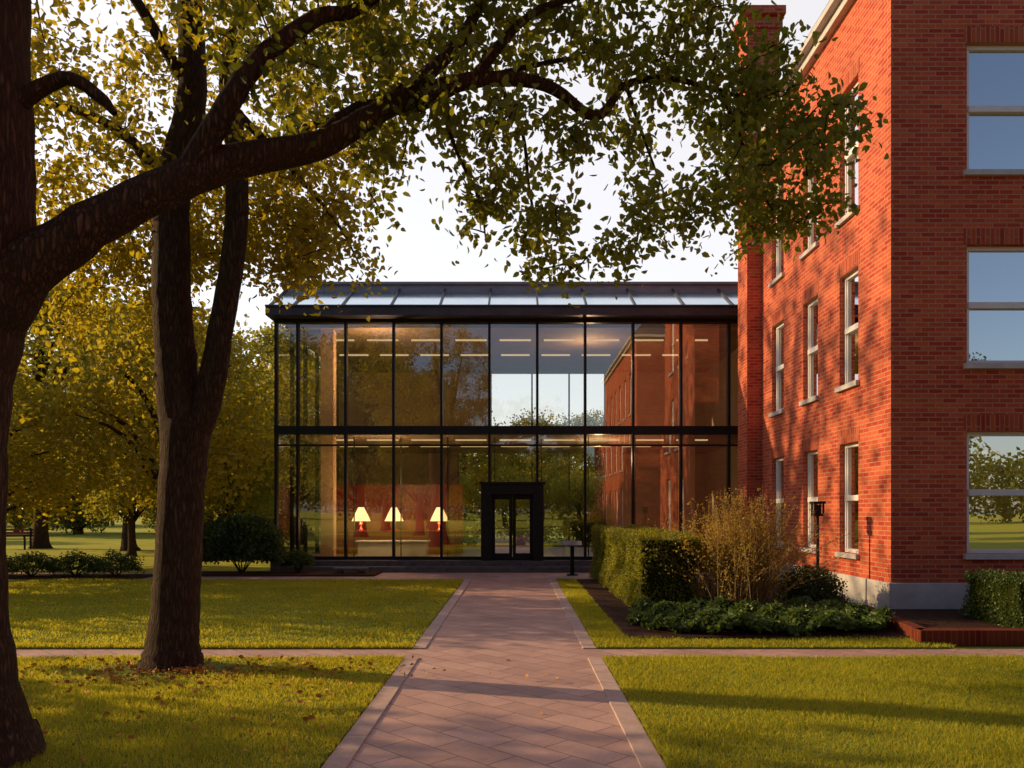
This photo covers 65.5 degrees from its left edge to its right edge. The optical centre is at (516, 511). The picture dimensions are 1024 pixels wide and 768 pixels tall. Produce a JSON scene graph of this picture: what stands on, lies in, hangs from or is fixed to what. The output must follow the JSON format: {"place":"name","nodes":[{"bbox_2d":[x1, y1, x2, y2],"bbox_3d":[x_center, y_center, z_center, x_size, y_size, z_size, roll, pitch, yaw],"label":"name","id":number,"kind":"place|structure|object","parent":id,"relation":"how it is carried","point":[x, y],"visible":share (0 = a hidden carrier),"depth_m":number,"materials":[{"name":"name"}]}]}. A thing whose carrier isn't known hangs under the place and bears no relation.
{"place":"outdoors","nodes":[
{"label":"outdoors","id":0,"kind":"place"},
{"bbox_2d":[9,0,828,510],"label":"sky","id":1,"kind":"structure","parent":0,"point":[422,253],"materials":[{"name":"white"}]},
{"bbox_2d":[265,282,737,572],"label":"glass pavilion","id":2,"kind":"structure","parent":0,"point":[406,406],"depth_m":23.82,"materials":[{"name":"glass"}]},
{"bbox_2d":[352,507,369,530],"bbox_3d":[-4.950,0.225,25.450,0.600,0.750,0.600,0,0,0],"label":"table lamp","id":3,"kind":"object","parent":2,"relation":"on","point":[361,514],"visible":1,"depth_m":25.31,"materials":[{"name":"beige fabric"}]},
{"bbox_2d":[385,507,402,530],"bbox_3d":[-3.900,0.225,25.450,0.600,0.750,0.600,0,0,0],"label":"table lamp","id":4,"kind":"object","parent":2,"relation":"on","point":[389,517],"visible":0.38,"depth_m":25.29,"materials":[{"name":"beige fabric"}]},
{"bbox_2d":[430,507,448,530],"bbox_3d":[-2.450,0.225,25.450,0.600,0.750,0.600,0,0,0],"label":"table lamp","id":5,"kind":"object","parent":2,"relation":"on","point":[436,515],"visible":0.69,"depth_m":25.30,"materials":[{"name":"beige fabric"}]},
{"bbox_2d":[479,482,545,559],"bbox_3d":[-0.105,0.250,22.210,1.830,2.160,0.620,0,0,0],"label":"entrance door","id":6,"kind":"structure","parent":2,"relation":"in","point":[490,491],"depth_m":21.95,"materials":[{"name":"metal"}]},
{"bbox_2d":[6,513,1023,767],"bbox_3d":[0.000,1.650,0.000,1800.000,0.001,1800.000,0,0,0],"label":"ground","id":7,"kind":"structure","parent":0,"point":[94,543],"depth_m":39.23,"materials":[{"name":"green plant"}]},
{"bbox_2d":[6,528,33,549],"bbox_3d":[-22.300,1.175,35.230,1.600,0.950,0.540,0,0,0],"label":"park bench","id":8,"kind":"object","parent":7,"relation":"on","point":[30,533],"visible":0.94,"depth_m":35.47,"materials":[{"name":"brown wood"}]},
{"bbox_2d":[11,349,55,487],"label":"deciduous tree","id":9,"kind":"object","parent":7,"relation":"on","point":[27,363],"visible":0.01,"depth_m":58.69,"materials":[{"name":"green plant"}]},
{"bbox_2d":[6,482,62,531],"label":"shrub","id":10,"kind":"object","parent":7,"relation":"on","point":[16,523],"visible":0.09,"depth_m":62.96,"materials":[{"name":"green plant"}]},
{"bbox_2d":[6,356,114,525],"bbox_3d":[-15.715,-1.496,22.390,8.297,6.480,8.138,0,0,-30],"label":"deciduous tree","id":11,"kind":"object","parent":7,"relation":"on","point":[42,492],"visible":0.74,"depth_m":22.39,"materials":[{"name":"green plant"}]},
{"bbox_2d":[25,467,119,534],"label":"shrub","id":12,"kind":"object","parent":7,"relation":"on","point":[79,523],"visible":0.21,"depth_m":58.95,"materials":[{"name":"green plant"}]},
{"bbox_2d":[11,275,145,548],"bbox_3d":[-21.776,-4.553,35.517,8.798,13.051,11.442,0,0,38],"label":"deciduous tree","id":13,"kind":"object","parent":7,"relation":"on","point":[40,539],"visible":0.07,"depth_m":35.66,"materials":[{"name":"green plant"}]},
{"bbox_2d":[11,286,156,550],"bbox_3d":[-16.710,-3.768,33.716,8.253,11.212,8.460,0,0,-44],"label":"deciduous tree","id":14,"kind":"object","parent":7,"relation":"on","point":[124,542],"visible":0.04,"depth_m":33.25,"materials":[{"name":"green plant"}]},
{"bbox_2d":[72,401,159,555],"bbox_3d":[-14.332,-1.330,30.098,4.539,6.167,4.653,0,0,-21],"label":"deciduous tree","id":15,"kind":"object","parent":7,"relation":"on","point":[130,519],"visible":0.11,"depth_m":29.55,"materials":[{"name":"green plant"}]},
{"bbox_2d":[139,508,155,531],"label":"shrub","id":16,"kind":"object","parent":7,"relation":"on","point":[153,521],"visible":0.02,"depth_m":60.77,"materials":[{"name":"green plant"}]},
{"bbox_2d":[14,277,302,517],"bbox_3d":[-10.587,-2.601,24.258,8.138,8.756,8.297,0,0,-6],"label":"deciduous tree","id":17,"kind":"object","parent":7,"relation":"on","point":[143,463],"visible":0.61,"depth_m":23.20,"materials":[{"name":"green plant"}]},
{"bbox_2d":[136,506,214,525],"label":"shrub","id":18,"kind":"object","parent":7,"relation":"on","point":[144,515],"visible":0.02,"depth_m":63.71,"materials":[{"name":"green plant"}]},
{"bbox_2d":[124,320,294,527],"bbox_3d":[-11.889,-2.955,31.279,7.191,9.531,7.015,0,0,31],"label":"deciduous tree","id":19,"kind":"object","parent":7,"relation":"on","point":[242,392],"visible":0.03,"depth_m":30.76,"materials":[{"name":"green plant"}]},
{"bbox_2d":[204,390,289,522],"bbox_3d":[-10.125,-1.330,27.821,4.653,6.167,4.539,0,0,-14],"label":"deciduous tree","id":20,"kind":"object","parent":7,"relation":"on","point":[215,502],"visible":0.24,"depth_m":27.56,"materials":[{"name":"green plant"}]},
{"bbox_2d":[214,460,320,545],"bbox_3d":[-12.409,-0.513,38.160,4.852,4.687,5.978,0,0,36],"label":"shrub","id":21,"kind":"object","parent":7,"relation":"on","point":[283,513],"visible":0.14,"depth_m":37.88,"materials":[{"name":"green plant"}]},
{"bbox_2d":[234,361,320,544],"bbox_3d":[-11.265,-3.026,40.020,9.127,9.632,8.952,0,0,1],"label":"deciduous tree","id":22,"kind":"object","parent":7,"relation":"on","point":[285,376],"visible":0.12,"depth_m":39.06,"materials":[{"name":"green plant"}]},
{"bbox_2d":[231,321,340,534],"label":"deciduous tree","id":23,"kind":"object","parent":7,"relation":"on","point":[265,338],"visible":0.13,"depth_m":48.22,"materials":[{"name":"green plant"}]},
{"bbox_2d":[289,472,320,532],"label":"shrub","id":24,"kind":"object","parent":7,"relation":"on","point":[310,517],"visible":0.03,"depth_m":60.96,"materials":[{"name":"green plant"}]},
{"bbox_2d":[13,453,596,526],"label":"distant trees","id":25,"kind":"object","parent":7,"relation":"on","point":[112,523],"depth_m":106.94,"materials":[{"name":"green plant"}]},
{"bbox_2d":[459,465,508,546],"bbox_3d":[-3.069,-0.242,38.094,5.231,4.101,4.245,0,0,-29],"label":"shrub","id":26,"kind":"object","parent":7,"relation":"on","point":[469,517],"visible":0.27,"depth_m":37.41,"materials":[{"name":"green plant"}]},
{"bbox_2d":[459,411,518,509],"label":"deciduous tree","id":27,"kind":"object","parent":7,"relation":"on","point":[465,459],"visible":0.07,"depth_m":44.38,"materials":[{"name":"green plant"}]},
{"bbox_2d":[480,463,561,544],"bbox_3d":[0.141,-0.378,39.662,4.548,4.394,5.604,0,0,-14],"label":"shrub","id":28,"kind":"object","parent":7,"relation":"on","point":[522,517],"visible":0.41,"depth_m":38.79,"materials":[{"name":"green plant"}]},
{"bbox_2d":[469,407,601,541],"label":"deciduous tree","id":29,"kind":"object","parent":7,"relation":"on","point":[513,459],"visible":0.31,"depth_m":42.84,"materials":[{"name":"green plant"}]},
{"bbox_2d":[544,465,603,546],"bbox_3d":[3.040,-0.242,37.987,5.231,4.101,4.245,0,0,2],"label":"shrub","id":30,"kind":"object","parent":7,"relation":"on","point":[560,503],"visible":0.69,"depth_m":37.46,"materials":[{"name":"green plant"}]},
{"bbox_2d":[552,409,603,539],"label":"deciduous tree","id":31,"kind":"object","parent":7,"relation":"on","point":[594,420],"visible":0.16,"depth_m":46.25,"materials":[{"name":"green plant"}]},
{"bbox_2d":[587,471,603,518],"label":"shrub","id":32,"kind":"object","parent":7,"relation":"on","point":[599,503],"visible":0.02,"depth_m":37.47,"materials":[{"name":"green plant"}]},
{"bbox_2d":[761,561,969,608],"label":"plinth","id":33,"kind":"structure","parent":7,"relation":"on","point":[874,593],"depth_m":12.55,"materials":[{"name":"concrete"}]},
{"bbox_2d":[732,0,1023,582],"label":"walls","id":34,"kind":"structure","parent":7,"relation":"on","point":[913,398],"depth_m":12.60,"materials":[{"name":"red brick"}]},
{"bbox_2d":[753,0,854,137],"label":"cornice","id":35,"kind":"structure","parent":34,"relation":"attached to","point":[832,16],"depth_m":15.00,"materials":[{"name":"stone"}]},
{"bbox_2d":[768,169,1023,559],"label":"window sills","id":36,"kind":"structure","parent":34,"relation":"attached to","point":[846,217],"depth_m":12.54,"materials":[{"name":"stone"}]},
{"bbox_2d":[771,26,1023,458],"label":"lintels","id":37,"kind":"object","parent":34,"relation":"attached to","point":[989,235],"visible":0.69,"depth_m":12.60,"materials":[{"name":"brick"}]},
{"bbox_2d":[776,46,1023,552],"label":"window frames","id":38,"kind":"structure","parent":34,"relation":"attached to","point":[849,329],"depth_m":14.13,"materials":[{"name":"white wood"}]},
{"bbox_2d":[780,52,1023,548],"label":"window glass","id":39,"kind":"object","parent":38,"relation":"in","point":[996,141],"visible":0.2,"depth_m":12.74,"materials":[{"name":"blue glass"}]},
{"bbox_2d":[863,604,1023,646],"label":"brick planter wall","id":40,"kind":"structure","parent":7,"relation":"on","point":[984,637],"depth_m":9.75,"materials":[{"name":"red brick"}]},
{"bbox_2d":[888,609,1008,627],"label":"planter soil","id":41,"kind":"structure","parent":40,"relation":"in","point":[937,618],"depth_m":11.44,"materials":[{"name":"brown soil"}]},
{"bbox_2d":[957,567,1023,627],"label":"clipped hedge","id":42,"kind":"object","parent":41,"relation":"on","point":[995,598],"visible":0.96,"depth_m":10.89,"materials":[{"name":"green plant"}]},
{"bbox_2d":[8,573,1023,767],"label":"paved path","id":43,"kind":"structure","parent":0,"point":[465,709],"depth_m":7.65,"materials":[{"name":"brick"}]},
{"bbox_2d":[8,574,152,579],"bbox_3d":[-11.850,1.625,19.875,5.300,0.050,1.450,0,0,0],"label":"mulch bed","id":44,"kind":"object","parent":43,"relation":"on","point":[65,576],"visible":0.67,"depth_m":19.76,"materials":[{"name":"brown soil"}]},
{"bbox_2d":[7,551,59,575],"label":"shrub","id":45,"kind":"object","parent":44,"relation":"on","point":[19,563],"visible":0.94,"depth_m":19.67,"materials":[{"name":"green plant"}]},
{"bbox_2d":[47,548,104,575],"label":"shrub","id":46,"kind":"object","parent":44,"relation":"on","point":[67,561],"visible":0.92,"depth_m":19.69,"materials":[{"name":"green plant"}]},
{"bbox_2d":[85,548,148,575],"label":"shrub","id":47,"kind":"object","parent":44,"relation":"on","point":[123,563],"visible":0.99,"depth_m":19.72,"materials":[{"name":"green plant"}]},
{"bbox_2d":[18,654,558,765],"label":"fallen leaves","id":48,"kind":"object","parent":43,"relation":"on","point":[182,670],"visible":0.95,"depth_m":7.81,"materials":[{"name":"brown plant"}]},
{"bbox_2d":[202,571,381,576],"bbox_3d":[-6.100,1.620,20.825,5.000,0.060,1.250,0,0,0],"label":"mulch bed","id":49,"kind":"object","parent":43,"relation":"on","point":[284,574],"visible":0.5,"depth_m":20.26,"materials":[{"name":"brown soil"}]},
{"bbox_2d":[202,510,287,572],"bbox_3d":[-7.186,0.806,20.897,2.507,1.710,1.668,0,0,0],"label":"round shrub","id":50,"kind":"object","parent":49,"relation":"on","point":[244,538],"visible":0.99,"depth_m":20.46,"materials":[{"name":"green plant"}]},
{"bbox_2d":[277,547,315,571],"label":"round shrub","id":51,"kind":"object","parent":49,"relation":"on","point":[296,558],"visible":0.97,"depth_m":20.84,"materials":[{"name":"green plant"}]},
{"bbox_2d":[332,567,368,572],"bbox_3d":[-4.300,1.550,20.700,0.900,0.200,0.300,0,0,0],"label":"stone bench","id":52,"kind":"object","parent":43,"relation":"on","point":[343,569],"visible":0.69,"depth_m":20.55,"materials":[{"name":"grey stone"}]},
{"bbox_2d":[321,580,666,767],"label":"path edging","id":53,"kind":"object","parent":43,"relation":"on","point":[347,749],"visible":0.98,"depth_m":6.79,"materials":[{"name":"stone"}]},
{"bbox_2d":[562,541,581,575],"bbox_3d":[1.450,1.201,20.595,0.500,0.898,0.295,0,0,0],"label":"pedestal sign","id":54,"kind":"object","parent":43,"relation":"on","point":[571,544],"visible":0.94,"depth_m":20.55,"materials":[{"name":"metal"}]},
{"bbox_2d":[8,578,1023,767],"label":"lawn","id":55,"kind":"structure","parent":0,"point":[127,670],"depth_m":7.23,"materials":[{"name":"green plant"}]},
{"bbox_2d":[7,400,43,452],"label":"deciduous tree","id":56,"kind":"object","parent":55,"relation":"on","point":[14,420],"visible":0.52,"depth_m":19.10,"materials":[{"name":"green plant"}]},
{"bbox_2d":[30,0,468,671],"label":"deciduous tree","id":57,"kind":"object","parent":55,"relation":"on","point":[182,252],"visible":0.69,"depth_m":8.42,"materials":[{"name":"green plant"}]},
{"bbox_2d":[0,0,888,767],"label":"deciduous tree","id":58,"kind":"object","parent":55,"relation":"on","point":[40,262],"visible":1,"depth_m":6.10,"materials":[{"name":"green plant"}]},
{"bbox_2d":[577,579,908,638],"bbox_3d":[3.660,1.615,14.525,4.480,0.050,8.750,0,0,0],"label":"mulch bed","id":59,"kind":"object","parent":55,"relation":"on","point":[616,610],"visible":0.21,"depth_m":10.60,"materials":[{"name":"brown soil"}]},
{"bbox_2d":[589,524,703,611],"bbox_3d":[2.413,0.987,16.353,1.186,1.418,7.892,0,0,0],"label":"clipped hedge","id":60,"kind":"object","parent":59,"relation":"on","point":[635,575],"visible":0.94,"depth_m":12.64,"materials":[{"name":"green plant"}]},
{"bbox_2d":[624,488,861,604],"bbox_3d":[3.672,0.593,12.672,3.641,2.023,3.319,0,0,-21],"label":"ornamental shrub","id":61,"kind":"object","parent":59,"relation":"on","point":[737,577],"visible":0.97,"depth_m":12.32,"materials":[{"name":"yellow plant"}]},
{"bbox_2d":[625,593,894,635],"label":"ground cover plants","id":62,"kind":"object","parent":59,"relation":"on","point":[793,615],"visible":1,"depth_m":10.74,"materials":[{"name":"green plant"}]},
{"bbox_2d":[772,563,852,603],"bbox_3d":[4.753,1.228,12.920,1.272,0.866,1.149,0,0,0],"label":"round shrub","id":63,"kind":"object","parent":59,"relation":"on","point":[818,587],"visible":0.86,"depth_m":12.67,"materials":[{"name":"green plant"}]},
{"bbox_2d":[810,501,825,566],"bbox_3d":[5.150,0.710,13.600,0.200,1.780,0.200,0,0,0],"label":"garden lamp","id":64,"kind":"object","parent":59,"relation":"on","point":[817,509],"visible":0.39,"depth_m":13.57,"materials":[{"name":"metal"}]}
]}

